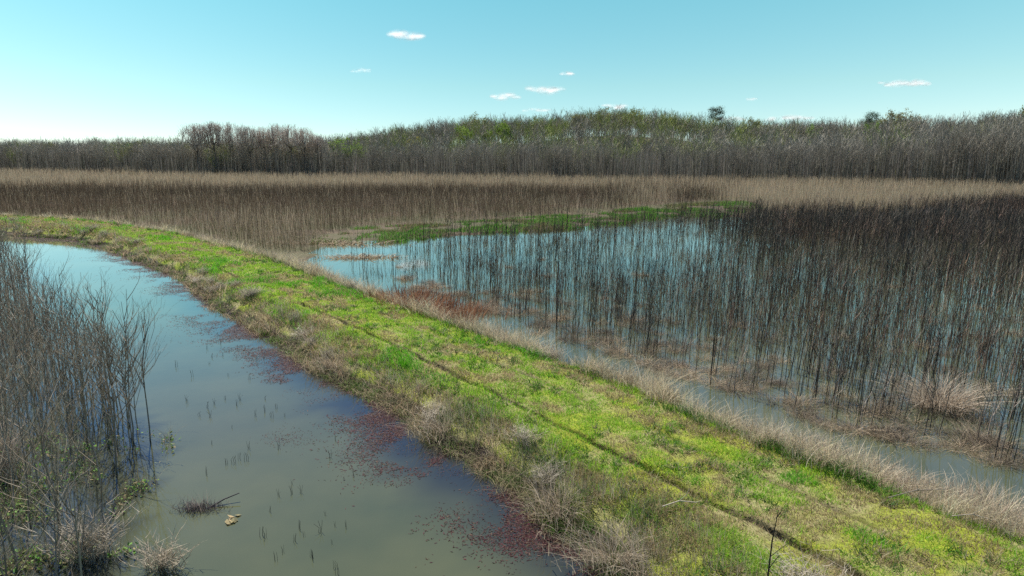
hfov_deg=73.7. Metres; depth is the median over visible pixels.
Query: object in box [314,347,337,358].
dry shrub
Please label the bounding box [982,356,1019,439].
marsh stalk
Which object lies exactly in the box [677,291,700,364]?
marsh stalk
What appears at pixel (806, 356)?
marsh stalk
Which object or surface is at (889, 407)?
grass tussock
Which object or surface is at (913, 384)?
marsh stalk
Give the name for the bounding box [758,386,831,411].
grass tussock
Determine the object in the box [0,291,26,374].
sapling
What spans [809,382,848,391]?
grass tussock
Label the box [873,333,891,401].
marsh stalk
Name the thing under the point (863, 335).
marsh stalk
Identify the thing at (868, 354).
marsh stalk
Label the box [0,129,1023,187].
undergrowth
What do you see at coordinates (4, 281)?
sapling
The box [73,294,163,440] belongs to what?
sapling
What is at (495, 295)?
grass tussock
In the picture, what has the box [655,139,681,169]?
bare tree
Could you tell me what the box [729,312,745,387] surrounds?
marsh stalk
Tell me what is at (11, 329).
sapling
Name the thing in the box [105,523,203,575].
bare bush
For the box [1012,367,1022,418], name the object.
marsh stalk
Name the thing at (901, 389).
marsh stalk
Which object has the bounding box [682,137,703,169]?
bare tree
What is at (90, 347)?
sapling
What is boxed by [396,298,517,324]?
rusty shrub
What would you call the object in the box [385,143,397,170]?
bare tree
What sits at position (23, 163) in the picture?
bare tree
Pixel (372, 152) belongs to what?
bare tree
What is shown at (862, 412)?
grass tussock
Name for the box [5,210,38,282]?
sapling
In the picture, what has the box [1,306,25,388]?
sapling
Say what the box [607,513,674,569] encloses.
dry clump
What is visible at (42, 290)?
sapling
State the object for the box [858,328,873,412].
marsh stalk
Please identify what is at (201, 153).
bare tree
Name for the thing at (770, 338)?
grass tussock
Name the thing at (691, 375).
grass tussock
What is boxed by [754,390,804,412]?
grass tussock
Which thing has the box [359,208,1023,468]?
marsh sedge
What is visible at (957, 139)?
bare tree
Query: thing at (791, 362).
marsh stalk
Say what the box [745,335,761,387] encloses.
marsh stalk
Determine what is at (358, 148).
leafing tree
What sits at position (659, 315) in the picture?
marsh stalk
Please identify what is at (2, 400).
sapling
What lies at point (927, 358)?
marsh stalk
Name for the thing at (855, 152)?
bare tree
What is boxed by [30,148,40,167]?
bare tree
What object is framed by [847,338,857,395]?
marsh stalk
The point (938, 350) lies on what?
marsh stalk
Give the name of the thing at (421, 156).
bare tree
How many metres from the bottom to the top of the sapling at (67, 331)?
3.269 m
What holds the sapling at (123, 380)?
in the water
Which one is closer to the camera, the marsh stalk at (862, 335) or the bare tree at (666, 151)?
the marsh stalk at (862, 335)
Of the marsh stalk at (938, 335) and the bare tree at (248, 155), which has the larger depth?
the bare tree at (248, 155)
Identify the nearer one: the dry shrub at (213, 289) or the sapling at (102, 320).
the sapling at (102, 320)
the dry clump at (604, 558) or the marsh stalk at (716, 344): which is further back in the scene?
the marsh stalk at (716, 344)
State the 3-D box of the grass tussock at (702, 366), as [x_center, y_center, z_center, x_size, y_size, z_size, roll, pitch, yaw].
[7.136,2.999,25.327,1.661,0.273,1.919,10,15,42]
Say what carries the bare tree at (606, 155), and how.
on the ground at (334, 234)
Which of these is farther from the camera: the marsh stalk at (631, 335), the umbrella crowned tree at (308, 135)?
the umbrella crowned tree at (308, 135)
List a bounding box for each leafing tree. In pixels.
[328,135,359,166]
[345,142,366,164]
[453,125,482,145]
[469,111,487,137]
[476,130,492,143]
[493,118,514,143]
[566,111,585,137]
[595,107,623,124]
[622,109,643,130]
[746,116,764,143]
[807,123,824,144]
[863,121,883,139]
[876,109,905,134]
[895,108,921,124]
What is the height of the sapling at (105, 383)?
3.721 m
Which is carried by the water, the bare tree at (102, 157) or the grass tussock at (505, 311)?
the grass tussock at (505, 311)
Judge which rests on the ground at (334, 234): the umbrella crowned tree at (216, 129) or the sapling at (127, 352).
the umbrella crowned tree at (216, 129)
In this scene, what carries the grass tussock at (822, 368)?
on the water
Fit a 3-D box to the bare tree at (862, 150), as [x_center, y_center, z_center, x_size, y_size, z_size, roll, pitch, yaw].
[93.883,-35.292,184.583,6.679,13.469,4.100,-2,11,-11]
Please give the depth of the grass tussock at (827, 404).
22.07 m
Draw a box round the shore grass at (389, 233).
[308,199,765,248]
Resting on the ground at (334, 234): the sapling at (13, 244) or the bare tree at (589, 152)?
the bare tree at (589, 152)
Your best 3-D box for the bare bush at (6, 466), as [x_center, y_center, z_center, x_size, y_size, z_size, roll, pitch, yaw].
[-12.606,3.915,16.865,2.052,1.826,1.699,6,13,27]
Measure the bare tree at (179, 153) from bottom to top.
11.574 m
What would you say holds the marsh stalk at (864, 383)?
in the water
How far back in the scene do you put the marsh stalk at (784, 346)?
23.06 m
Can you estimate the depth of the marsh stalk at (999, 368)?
21.68 m
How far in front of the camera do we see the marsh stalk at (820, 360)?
22.30 m
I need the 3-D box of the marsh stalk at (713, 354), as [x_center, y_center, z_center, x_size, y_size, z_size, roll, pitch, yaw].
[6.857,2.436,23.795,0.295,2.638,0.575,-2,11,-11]
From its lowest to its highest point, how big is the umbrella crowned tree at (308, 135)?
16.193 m
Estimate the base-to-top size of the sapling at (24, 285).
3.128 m
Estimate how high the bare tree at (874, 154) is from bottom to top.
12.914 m
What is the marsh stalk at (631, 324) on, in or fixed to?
in the water
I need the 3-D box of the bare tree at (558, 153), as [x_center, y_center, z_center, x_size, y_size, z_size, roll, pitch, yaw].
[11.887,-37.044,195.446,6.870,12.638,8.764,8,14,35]
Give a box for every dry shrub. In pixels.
[128,237,146,244]
[194,266,213,275]
[201,283,222,293]
[227,280,242,286]
[234,285,261,296]
[238,286,269,298]
[281,308,305,324]
[286,325,315,340]
[299,334,318,348]
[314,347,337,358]
[417,398,454,420]
[503,416,546,449]
[518,455,568,489]
[538,347,567,361]
[748,534,863,575]
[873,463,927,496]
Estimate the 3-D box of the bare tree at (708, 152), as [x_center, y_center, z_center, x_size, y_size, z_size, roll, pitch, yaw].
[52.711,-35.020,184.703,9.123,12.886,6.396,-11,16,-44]
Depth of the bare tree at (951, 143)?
170.98 m
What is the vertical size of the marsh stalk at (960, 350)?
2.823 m
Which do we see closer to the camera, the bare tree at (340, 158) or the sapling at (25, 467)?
the sapling at (25, 467)
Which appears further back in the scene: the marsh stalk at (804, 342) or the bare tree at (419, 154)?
the bare tree at (419, 154)
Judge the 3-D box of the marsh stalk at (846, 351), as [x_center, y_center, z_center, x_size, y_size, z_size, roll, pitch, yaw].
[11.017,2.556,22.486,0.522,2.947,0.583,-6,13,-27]
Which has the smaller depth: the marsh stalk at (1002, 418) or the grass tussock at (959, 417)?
the marsh stalk at (1002, 418)
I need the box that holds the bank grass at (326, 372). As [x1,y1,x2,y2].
[0,216,819,575]
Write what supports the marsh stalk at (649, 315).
in the water
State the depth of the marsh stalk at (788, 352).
24.47 m
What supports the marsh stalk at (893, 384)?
in the water
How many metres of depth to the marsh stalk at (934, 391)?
19.94 m
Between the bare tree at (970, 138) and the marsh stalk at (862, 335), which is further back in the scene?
the bare tree at (970, 138)
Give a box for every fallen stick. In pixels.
[662,488,698,506]
[888,479,951,497]
[952,505,997,519]
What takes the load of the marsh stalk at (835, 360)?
in the water
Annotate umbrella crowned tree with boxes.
[177,123,215,169]
[192,120,236,169]
[208,122,254,157]
[233,125,265,166]
[248,126,279,167]
[257,123,293,156]
[270,124,307,176]
[286,127,321,173]
[304,135,328,161]
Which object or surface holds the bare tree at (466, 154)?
on the ground at (334, 234)
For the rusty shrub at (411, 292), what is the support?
on the embankment
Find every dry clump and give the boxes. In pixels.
[295,345,350,372]
[359,367,408,386]
[384,402,473,444]
[509,467,602,538]
[523,515,671,575]
[585,516,698,575]
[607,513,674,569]
[758,419,861,465]
[829,436,954,506]
[853,459,995,505]
[894,467,1023,524]
[949,471,1023,527]
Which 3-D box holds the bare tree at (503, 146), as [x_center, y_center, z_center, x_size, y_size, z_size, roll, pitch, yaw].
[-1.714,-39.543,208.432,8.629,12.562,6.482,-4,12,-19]
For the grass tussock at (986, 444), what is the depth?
18.83 m
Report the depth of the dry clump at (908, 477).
15.81 m
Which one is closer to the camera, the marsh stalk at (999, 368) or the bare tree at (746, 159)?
the marsh stalk at (999, 368)
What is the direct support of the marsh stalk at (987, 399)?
in the water
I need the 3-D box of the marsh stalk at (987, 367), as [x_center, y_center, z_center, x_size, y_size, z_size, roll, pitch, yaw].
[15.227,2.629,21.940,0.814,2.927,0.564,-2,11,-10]
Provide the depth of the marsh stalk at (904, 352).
22.57 m
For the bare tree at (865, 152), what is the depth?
176.80 m
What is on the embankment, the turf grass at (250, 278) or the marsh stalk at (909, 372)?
the turf grass at (250, 278)
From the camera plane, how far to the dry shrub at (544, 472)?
16.14 m
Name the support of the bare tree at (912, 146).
on the ground at (334, 234)
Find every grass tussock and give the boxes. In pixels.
[256,237,415,245]
[308,252,406,260]
[394,274,414,281]
[486,291,511,299]
[493,308,516,316]
[507,304,538,317]
[523,316,555,324]
[523,326,549,336]
[526,322,555,330]
[531,318,557,328]
[543,310,573,317]
[550,324,591,335]
[552,322,585,330]
[553,334,581,341]
[556,335,587,343]
[574,339,608,350]
[593,333,625,342]
[596,340,633,354]
[598,346,622,356]
[600,351,636,358]
[601,334,629,347]
[623,321,653,332]
[626,355,673,368]
[632,337,671,349]
[637,361,676,369]
[640,342,668,353]
[645,366,689,383]
[647,352,676,361]
[647,364,673,373]
[649,336,674,346]
[651,356,695,368]
[654,363,717,379]
[658,336,708,348]
[661,358,692,367]
[665,346,693,353]
[672,372,705,383]
[688,350,717,362]
[688,373,728,389]
[691,342,723,353]
[693,362,739,376]
[693,364,718,375]
[700,369,762,381]
[706,377,768,399]
[708,374,754,394]
[724,382,757,392]
[725,369,783,388]
[734,362,787,378]
[743,381,770,390]
[745,359,778,371]
[750,327,805,343]
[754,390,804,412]
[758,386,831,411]
[761,353,790,361]
[761,376,794,388]
[775,407,836,425]
[776,375,806,388]
[776,393,810,404]
[777,396,845,414]
[791,360,860,379]
[793,406,821,418]
[802,393,851,410]
[805,414,840,427]
[806,385,833,395]
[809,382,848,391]
[811,412,894,438]
[813,418,854,433]
[821,395,896,426]
[826,418,883,439]
[840,391,858,401]
[840,395,890,416]
[851,417,930,446]
[852,420,943,452]
[853,417,903,442]
[855,388,907,403]
[857,397,918,418]
[858,364,1019,418]
[863,397,916,414]
[865,368,917,387]
[870,419,928,437]
[876,408,951,433]
[908,433,949,452]
[917,433,1005,461]
[920,364,971,377]
[921,416,1002,461]
[937,420,1008,445]
[938,409,982,424]
[947,429,1023,461]
[953,407,1016,430]
[953,446,1023,470]
[954,415,1023,450]
[957,444,988,456]
[968,378,1021,397]
[975,457,1008,466]
[978,446,1023,464]
[993,450,1023,467]
[998,329,1023,335]
[1000,314,1022,322]
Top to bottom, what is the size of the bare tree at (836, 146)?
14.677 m
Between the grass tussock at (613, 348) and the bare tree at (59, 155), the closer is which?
the grass tussock at (613, 348)
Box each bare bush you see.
[0,413,45,487]
[9,494,153,569]
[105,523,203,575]
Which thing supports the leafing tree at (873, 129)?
on the ground at (334, 234)
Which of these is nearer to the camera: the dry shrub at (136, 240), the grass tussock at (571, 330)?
the grass tussock at (571, 330)
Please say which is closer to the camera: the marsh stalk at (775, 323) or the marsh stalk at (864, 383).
the marsh stalk at (864, 383)
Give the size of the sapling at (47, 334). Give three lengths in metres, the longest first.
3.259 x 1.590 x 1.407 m
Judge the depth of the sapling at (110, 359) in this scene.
20.52 m
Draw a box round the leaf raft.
[225,514,239,524]
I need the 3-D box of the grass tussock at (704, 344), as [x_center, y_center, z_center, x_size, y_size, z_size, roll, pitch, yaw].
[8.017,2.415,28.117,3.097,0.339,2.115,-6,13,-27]
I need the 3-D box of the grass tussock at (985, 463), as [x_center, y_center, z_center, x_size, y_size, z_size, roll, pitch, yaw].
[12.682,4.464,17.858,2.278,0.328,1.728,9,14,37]
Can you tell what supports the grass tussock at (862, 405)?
on the water
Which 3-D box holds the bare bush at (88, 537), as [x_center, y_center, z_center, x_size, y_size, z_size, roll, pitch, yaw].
[-8.466,4.862,13.542,2.022,1.260,1.987,5,12,23]
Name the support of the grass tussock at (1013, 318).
on the water
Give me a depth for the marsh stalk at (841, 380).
20.81 m
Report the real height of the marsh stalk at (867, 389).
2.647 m
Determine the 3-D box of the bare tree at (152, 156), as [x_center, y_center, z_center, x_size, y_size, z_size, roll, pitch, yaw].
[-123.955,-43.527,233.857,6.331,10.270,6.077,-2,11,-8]
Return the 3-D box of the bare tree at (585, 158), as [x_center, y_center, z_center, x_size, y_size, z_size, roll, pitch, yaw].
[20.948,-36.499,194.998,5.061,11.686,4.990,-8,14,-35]
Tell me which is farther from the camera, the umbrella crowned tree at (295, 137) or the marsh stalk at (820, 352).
the umbrella crowned tree at (295, 137)
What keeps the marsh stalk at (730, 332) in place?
in the water
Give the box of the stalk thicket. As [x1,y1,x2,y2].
[346,186,1023,393]
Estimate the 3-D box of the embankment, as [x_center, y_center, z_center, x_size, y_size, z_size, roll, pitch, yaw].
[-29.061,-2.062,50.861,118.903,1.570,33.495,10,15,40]
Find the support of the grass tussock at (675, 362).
on the water
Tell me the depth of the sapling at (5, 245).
37.99 m
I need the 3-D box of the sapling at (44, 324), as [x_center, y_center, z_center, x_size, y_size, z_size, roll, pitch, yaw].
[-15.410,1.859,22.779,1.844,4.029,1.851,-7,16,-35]
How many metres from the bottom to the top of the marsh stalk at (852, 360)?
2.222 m
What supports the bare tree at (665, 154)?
on the ground at (334, 234)
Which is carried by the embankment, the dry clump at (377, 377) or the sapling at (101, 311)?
the dry clump at (377, 377)
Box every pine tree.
[707,106,724,126]
[863,110,882,127]
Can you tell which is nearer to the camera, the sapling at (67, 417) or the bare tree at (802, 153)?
the sapling at (67, 417)
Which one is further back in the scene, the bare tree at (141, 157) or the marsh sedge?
the bare tree at (141, 157)
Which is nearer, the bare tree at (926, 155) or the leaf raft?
the leaf raft
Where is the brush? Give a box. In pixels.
[0,231,117,575]
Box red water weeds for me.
[1,234,605,575]
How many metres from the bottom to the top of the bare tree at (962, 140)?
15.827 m
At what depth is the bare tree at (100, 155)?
245.46 m
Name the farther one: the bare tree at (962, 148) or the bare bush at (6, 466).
the bare tree at (962, 148)
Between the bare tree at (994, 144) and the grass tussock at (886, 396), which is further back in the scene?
the bare tree at (994, 144)
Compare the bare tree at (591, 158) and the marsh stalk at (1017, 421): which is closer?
the marsh stalk at (1017, 421)
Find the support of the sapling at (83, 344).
in the water
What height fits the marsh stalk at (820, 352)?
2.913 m
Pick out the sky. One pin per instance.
(74, 69)
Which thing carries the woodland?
on the ground at (334, 234)
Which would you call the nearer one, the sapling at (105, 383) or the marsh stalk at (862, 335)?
the sapling at (105, 383)
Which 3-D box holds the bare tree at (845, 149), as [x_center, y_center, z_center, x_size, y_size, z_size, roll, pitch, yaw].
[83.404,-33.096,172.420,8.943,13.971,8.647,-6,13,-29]
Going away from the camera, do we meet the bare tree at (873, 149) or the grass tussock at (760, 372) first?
the grass tussock at (760, 372)
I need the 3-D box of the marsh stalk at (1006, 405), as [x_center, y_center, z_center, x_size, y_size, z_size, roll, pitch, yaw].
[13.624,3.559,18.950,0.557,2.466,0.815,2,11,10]
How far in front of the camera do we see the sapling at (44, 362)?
15.84 m
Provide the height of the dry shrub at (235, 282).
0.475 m
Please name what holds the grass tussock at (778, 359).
on the water
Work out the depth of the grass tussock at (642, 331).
31.06 m
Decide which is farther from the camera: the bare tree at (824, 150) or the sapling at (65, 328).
the bare tree at (824, 150)
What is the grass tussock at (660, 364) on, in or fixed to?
on the water
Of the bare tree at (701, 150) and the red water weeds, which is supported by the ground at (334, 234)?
the bare tree at (701, 150)
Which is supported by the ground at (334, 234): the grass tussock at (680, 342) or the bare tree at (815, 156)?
the bare tree at (815, 156)
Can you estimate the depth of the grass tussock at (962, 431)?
19.58 m
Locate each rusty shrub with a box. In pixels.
[341,281,470,307]
[377,289,479,314]
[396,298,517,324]
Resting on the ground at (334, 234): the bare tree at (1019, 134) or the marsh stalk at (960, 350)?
the bare tree at (1019, 134)
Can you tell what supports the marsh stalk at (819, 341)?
in the water
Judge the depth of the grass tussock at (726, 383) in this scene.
23.81 m
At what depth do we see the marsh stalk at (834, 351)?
22.55 m
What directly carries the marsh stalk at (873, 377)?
in the water
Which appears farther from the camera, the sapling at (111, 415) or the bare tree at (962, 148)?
the bare tree at (962, 148)
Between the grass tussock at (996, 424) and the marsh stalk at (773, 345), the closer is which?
the grass tussock at (996, 424)
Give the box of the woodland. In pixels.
[0,105,1023,179]
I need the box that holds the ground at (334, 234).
[0,136,1019,261]
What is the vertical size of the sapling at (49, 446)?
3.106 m
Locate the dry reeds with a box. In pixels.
[2,212,1023,545]
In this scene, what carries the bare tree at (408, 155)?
on the ground at (334, 234)
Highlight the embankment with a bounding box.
[0,220,1023,575]
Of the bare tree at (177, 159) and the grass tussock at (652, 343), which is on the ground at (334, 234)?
the bare tree at (177, 159)
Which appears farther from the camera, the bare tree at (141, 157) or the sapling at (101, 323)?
the bare tree at (141, 157)
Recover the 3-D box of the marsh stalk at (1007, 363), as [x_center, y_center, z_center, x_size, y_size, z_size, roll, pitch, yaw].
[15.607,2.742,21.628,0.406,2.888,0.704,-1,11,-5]
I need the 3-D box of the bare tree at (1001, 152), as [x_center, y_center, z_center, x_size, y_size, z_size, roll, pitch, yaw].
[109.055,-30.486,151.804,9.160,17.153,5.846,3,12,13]
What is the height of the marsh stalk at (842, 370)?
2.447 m
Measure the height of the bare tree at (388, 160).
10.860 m
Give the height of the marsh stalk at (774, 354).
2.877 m
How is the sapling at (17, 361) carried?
in the water
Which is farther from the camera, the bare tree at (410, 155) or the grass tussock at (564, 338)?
the bare tree at (410, 155)
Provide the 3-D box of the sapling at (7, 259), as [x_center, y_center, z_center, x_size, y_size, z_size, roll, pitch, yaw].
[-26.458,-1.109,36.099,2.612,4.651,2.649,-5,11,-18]
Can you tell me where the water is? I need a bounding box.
[0,214,1023,575]
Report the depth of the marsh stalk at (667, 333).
26.94 m
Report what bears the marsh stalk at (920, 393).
in the water
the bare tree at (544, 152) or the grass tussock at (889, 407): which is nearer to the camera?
the grass tussock at (889, 407)
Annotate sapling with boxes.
[0,211,28,279]
[0,222,11,272]
[0,232,17,303]
[0,237,34,299]
[0,245,24,291]
[0,248,62,385]
[0,249,30,309]
[0,251,26,325]
[0,255,22,316]
[0,270,13,364]
[0,286,24,381]
[0,286,30,397]
[0,287,41,397]
[0,289,67,391]
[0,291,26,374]
[0,293,81,490]
[0,298,82,466]
[0,301,118,573]
[0,315,48,422]
[0,325,42,415]
[0,327,83,540]
[0,347,39,436]
[0,350,34,466]
[0,350,37,510]
[0,374,25,452]
[0,390,60,528]
[0,411,110,575]
[0,416,90,575]
[0,434,42,560]
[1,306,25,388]
[1,364,59,474]
[2,225,51,280]
[2,236,48,325]
[2,276,47,344]
[2,292,54,414]
[3,252,51,330]
[3,280,106,441]
[4,244,45,294]
[4,340,72,495]
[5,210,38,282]
[5,251,31,311]
[5,263,54,348]
[7,215,49,278]
[7,403,80,532]
[8,271,41,329]
[9,256,95,363]
[11,228,49,280]
[12,281,63,384]
[15,332,93,451]
[16,300,61,383]
[17,300,63,391]
[19,262,90,394]
[20,283,52,368]
[21,272,86,364]
[21,287,71,390]
[21,335,127,524]
[22,259,66,317]
[23,261,78,378]
[23,348,106,470]
[24,299,59,383]
[27,323,99,439]
[30,276,68,341]
[30,452,82,575]
[31,273,84,380]
[33,287,132,393]
[34,328,109,458]
[38,287,125,431]
[38,329,77,415]
[43,287,114,397]
[46,272,179,421]
[46,283,150,431]
[47,306,93,371]
[48,326,92,417]
[52,320,105,392]
[53,305,92,402]
[55,318,93,416]
[56,272,121,402]
[56,291,165,471]
[57,298,78,391]
[65,312,110,407]
[66,284,138,384]
[71,316,154,447]
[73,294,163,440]
[78,325,149,458]
[80,279,157,407]
[80,314,135,411]
[80,324,131,440]
[81,319,112,399]
[87,315,122,414]
[90,327,139,415]
[91,297,162,439]
[91,314,160,427]
[95,337,150,438]
[767,507,789,575]
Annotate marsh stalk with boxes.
[615,274,633,354]
[624,291,633,357]
[627,317,633,353]
[640,310,655,358]
[646,276,662,351]
[652,281,668,355]
[662,306,668,356]
[673,303,684,359]
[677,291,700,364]
[682,312,701,361]
[688,297,702,361]
[691,308,705,374]
[706,323,715,384]
[708,289,721,365]
[710,312,729,373]
[710,318,717,368]
[713,315,729,376]
[721,300,742,364]
[722,311,734,375]
[723,295,737,369]
[727,305,756,392]
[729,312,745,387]
[735,313,756,373]
[742,293,758,379]
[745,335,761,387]
[749,306,771,385]
[749,312,763,386]
[756,316,763,362]
[763,288,783,362]
[766,314,777,381]
[768,290,787,369]
[768,325,781,374]
[770,320,784,385]
[772,313,787,365]
[778,302,802,389]
[781,329,807,395]
[783,325,793,378]
[789,321,797,378]
[793,332,817,409]
[797,305,822,373]
[800,317,821,395]
[800,337,821,391]
[805,323,822,387]
[806,308,815,376]
[808,306,816,373]
[811,327,830,401]
[812,316,826,372]
[812,322,835,386]
[813,341,820,397]
[814,339,822,394]
[815,322,835,398]
[816,312,831,382]
[822,325,837,387]
[823,329,841,398]
[826,315,845,377]
[827,287,850,372]
[828,316,846,394]
[828,339,847,394]
[828,344,852,417]
[829,317,853,406]
[832,320,856,400]
[833,350,854,417]
[835,343,843,399]
[836,320,855,388]
[836,340,849,392]
[838,341,855,401]
[843,332,851,376]
[846,327,868,413]
[847,337,855,384]
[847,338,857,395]
[848,308,869,393]
[849,327,869,417]
[850,317,864,383]
[851,307,871,377]
[852,307,877,380]
[855,302,877,395]
[855,352,884,423]
[856,338,880,404]
[856,355,871,426]
[858,326,880,392]
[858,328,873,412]
[859,344,879,421]
[862,321,880,400]
[864,352,881,412]
[868,316,886,387]
[869,344,878,394]
[870,354,887,423]
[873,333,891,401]
[873,349,897,414]
[874,294,899,386]
[876,328,908,414]
[879,329,903,419]
[881,369,890,411]
[885,341,897,409]
[885,355,903,415]
[887,344,898,413]
[890,366,911,413]
[892,304,914,383]
[892,329,909,396]
[894,350,912,421]
[898,316,917,396]
[898,335,919,388]
[900,338,918,414]
[904,344,935,418]
[907,328,932,391]
[915,358,933,423]
[918,338,940,394]
[918,339,946,422]
[922,342,930,382]
[923,365,948,438]
[924,360,950,427]
[925,306,950,378]
[925,377,938,427]
[929,320,941,381]
[939,357,974,431]
[951,327,962,388]
[956,337,980,391]
[960,303,979,390]
[969,341,989,386]
[976,379,995,433]
[977,306,1003,394]
[977,358,1009,440]
[979,305,1002,392]
[979,319,998,401]
[981,335,999,401]
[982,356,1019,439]
[990,333,1012,405]
[990,343,1016,438]
[993,384,1021,458]
[996,331,1015,400]
[997,390,1023,462]
[998,372,1017,444]
[999,334,1023,398]
[1004,372,1023,431]
[1006,360,1023,457]
[1006,381,1023,448]
[1007,347,1023,417]
[1009,343,1021,402]
[1010,364,1023,453]
[1011,350,1023,416]
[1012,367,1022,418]
[1013,377,1023,463]
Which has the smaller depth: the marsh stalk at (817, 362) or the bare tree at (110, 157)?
the marsh stalk at (817, 362)
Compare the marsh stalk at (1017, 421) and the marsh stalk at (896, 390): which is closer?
the marsh stalk at (1017, 421)
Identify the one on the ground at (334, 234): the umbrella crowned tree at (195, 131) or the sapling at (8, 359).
the umbrella crowned tree at (195, 131)
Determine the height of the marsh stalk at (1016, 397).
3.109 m
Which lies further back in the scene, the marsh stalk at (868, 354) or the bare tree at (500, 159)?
the bare tree at (500, 159)
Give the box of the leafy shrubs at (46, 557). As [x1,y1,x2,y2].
[0,421,177,575]
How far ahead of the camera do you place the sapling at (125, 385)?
17.79 m
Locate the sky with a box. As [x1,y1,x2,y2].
[0,0,1023,152]
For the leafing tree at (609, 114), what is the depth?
320.35 m
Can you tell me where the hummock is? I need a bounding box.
[167,490,238,516]
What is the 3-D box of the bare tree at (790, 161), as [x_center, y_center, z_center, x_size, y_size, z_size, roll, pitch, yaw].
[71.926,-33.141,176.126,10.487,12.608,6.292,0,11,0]
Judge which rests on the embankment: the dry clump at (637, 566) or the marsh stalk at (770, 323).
the dry clump at (637, 566)
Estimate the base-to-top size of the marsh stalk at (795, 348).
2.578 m
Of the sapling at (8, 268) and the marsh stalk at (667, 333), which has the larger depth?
the sapling at (8, 268)
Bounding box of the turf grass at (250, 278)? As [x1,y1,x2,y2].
[0,214,1023,575]
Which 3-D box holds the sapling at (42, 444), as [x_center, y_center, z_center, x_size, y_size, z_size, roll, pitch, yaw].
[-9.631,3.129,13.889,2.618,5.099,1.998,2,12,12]
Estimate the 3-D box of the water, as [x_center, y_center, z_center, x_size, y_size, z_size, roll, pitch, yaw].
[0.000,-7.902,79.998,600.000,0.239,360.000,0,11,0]
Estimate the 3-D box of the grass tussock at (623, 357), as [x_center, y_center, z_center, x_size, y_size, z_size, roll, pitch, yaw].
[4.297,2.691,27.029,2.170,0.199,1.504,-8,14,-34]
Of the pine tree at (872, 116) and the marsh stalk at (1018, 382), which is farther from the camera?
the pine tree at (872, 116)
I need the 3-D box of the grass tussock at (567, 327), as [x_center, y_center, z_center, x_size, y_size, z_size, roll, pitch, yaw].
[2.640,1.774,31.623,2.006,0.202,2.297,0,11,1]
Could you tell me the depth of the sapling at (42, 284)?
27.76 m
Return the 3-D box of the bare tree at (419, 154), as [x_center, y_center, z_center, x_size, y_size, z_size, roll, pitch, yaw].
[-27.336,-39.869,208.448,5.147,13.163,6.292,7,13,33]
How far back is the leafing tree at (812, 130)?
276.81 m
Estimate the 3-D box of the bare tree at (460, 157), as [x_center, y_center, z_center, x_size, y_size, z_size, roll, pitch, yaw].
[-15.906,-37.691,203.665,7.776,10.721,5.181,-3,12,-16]
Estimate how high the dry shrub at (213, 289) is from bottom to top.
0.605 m
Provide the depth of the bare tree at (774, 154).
175.24 m
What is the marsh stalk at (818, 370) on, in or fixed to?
in the water
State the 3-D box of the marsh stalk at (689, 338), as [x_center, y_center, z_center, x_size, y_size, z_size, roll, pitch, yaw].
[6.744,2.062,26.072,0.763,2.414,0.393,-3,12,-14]
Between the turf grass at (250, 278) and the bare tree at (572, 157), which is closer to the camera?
the turf grass at (250, 278)
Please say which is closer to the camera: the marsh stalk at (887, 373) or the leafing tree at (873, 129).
the marsh stalk at (887, 373)
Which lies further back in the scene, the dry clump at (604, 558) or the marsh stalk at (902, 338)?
the marsh stalk at (902, 338)
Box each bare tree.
[12,142,27,165]
[16,140,34,168]
[22,145,30,166]
[26,141,50,167]
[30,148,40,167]
[43,146,51,168]
[49,147,64,167]
[56,143,69,164]
[59,141,74,164]
[82,150,96,162]
[91,146,108,167]
[93,145,107,171]
[96,141,110,166]
[101,146,118,170]
[134,142,148,169]
[136,141,150,170]
[142,149,159,163]
[157,141,170,158]
[166,143,183,165]
[170,145,182,163]
[191,145,213,162]
[205,147,223,168]
[218,144,237,170]
[230,142,249,171]
[233,149,248,169]
[240,144,258,167]
[259,146,275,176]
[268,147,286,170]
[274,148,283,169]
[313,140,335,166]
[321,148,334,169]
[327,145,337,170]
[332,138,350,173]
[334,142,346,170]
[346,140,357,166]
[352,138,376,161]
[361,138,384,172]
[365,138,378,169]
[367,145,376,174]
[379,147,392,171]
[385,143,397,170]
[402,142,412,168]
[404,138,416,174]
[404,140,417,164]
[412,136,425,170]
[417,148,430,167]
[449,145,467,170]
[454,146,467,169]
[463,138,474,173]
[473,143,482,168]
[488,144,503,170]
[492,144,506,172]
[496,139,518,166]
[498,143,515,177]
[505,141,527,163]
[524,135,541,164]
[541,149,556,167]
[542,139,567,167]
[544,146,566,168]
[549,142,563,176]
[560,138,574,169]
[563,146,587,172]
[579,142,592,168]
[581,137,599,172]
[582,143,597,161]
[596,144,614,168]
[597,142,612,169]
[598,141,612,179]
[654,135,678,177]
[654,139,682,164]
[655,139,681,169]
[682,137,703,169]
[693,138,711,177]
[699,138,717,170]
[719,140,736,169]
[720,141,739,173]
[722,137,751,172]
[728,140,746,164]
[728,142,751,171]
[741,145,754,173]
[762,132,793,165]
[776,137,804,179]
[791,138,806,167]
[797,141,817,177]
[803,135,827,175]
[804,139,826,168]
[812,135,838,166]
[823,136,841,170]
[825,128,852,163]
[829,131,861,183]
[840,129,869,160]
[842,131,874,177]
[842,133,864,170]
[850,133,870,178]
[853,136,882,170]
[864,134,893,174]
[864,135,884,175]
[882,128,905,161]
[893,131,920,178]
[904,131,923,161]
[907,133,934,175]
[909,128,934,177]
[911,130,934,175]
[924,120,948,175]
[927,119,963,173]
[934,110,968,182]
[936,129,964,166]
[939,120,993,180]
[942,111,969,178]
[950,112,980,181]
[950,115,998,182]
[966,110,997,158]
[966,118,1004,176]
[968,111,1012,179]
[969,116,1017,164]
[973,113,1023,168]
[976,126,1017,175]
[982,112,1023,183]
[991,117,1023,171]
[994,127,1023,161]
[1014,117,1023,148]

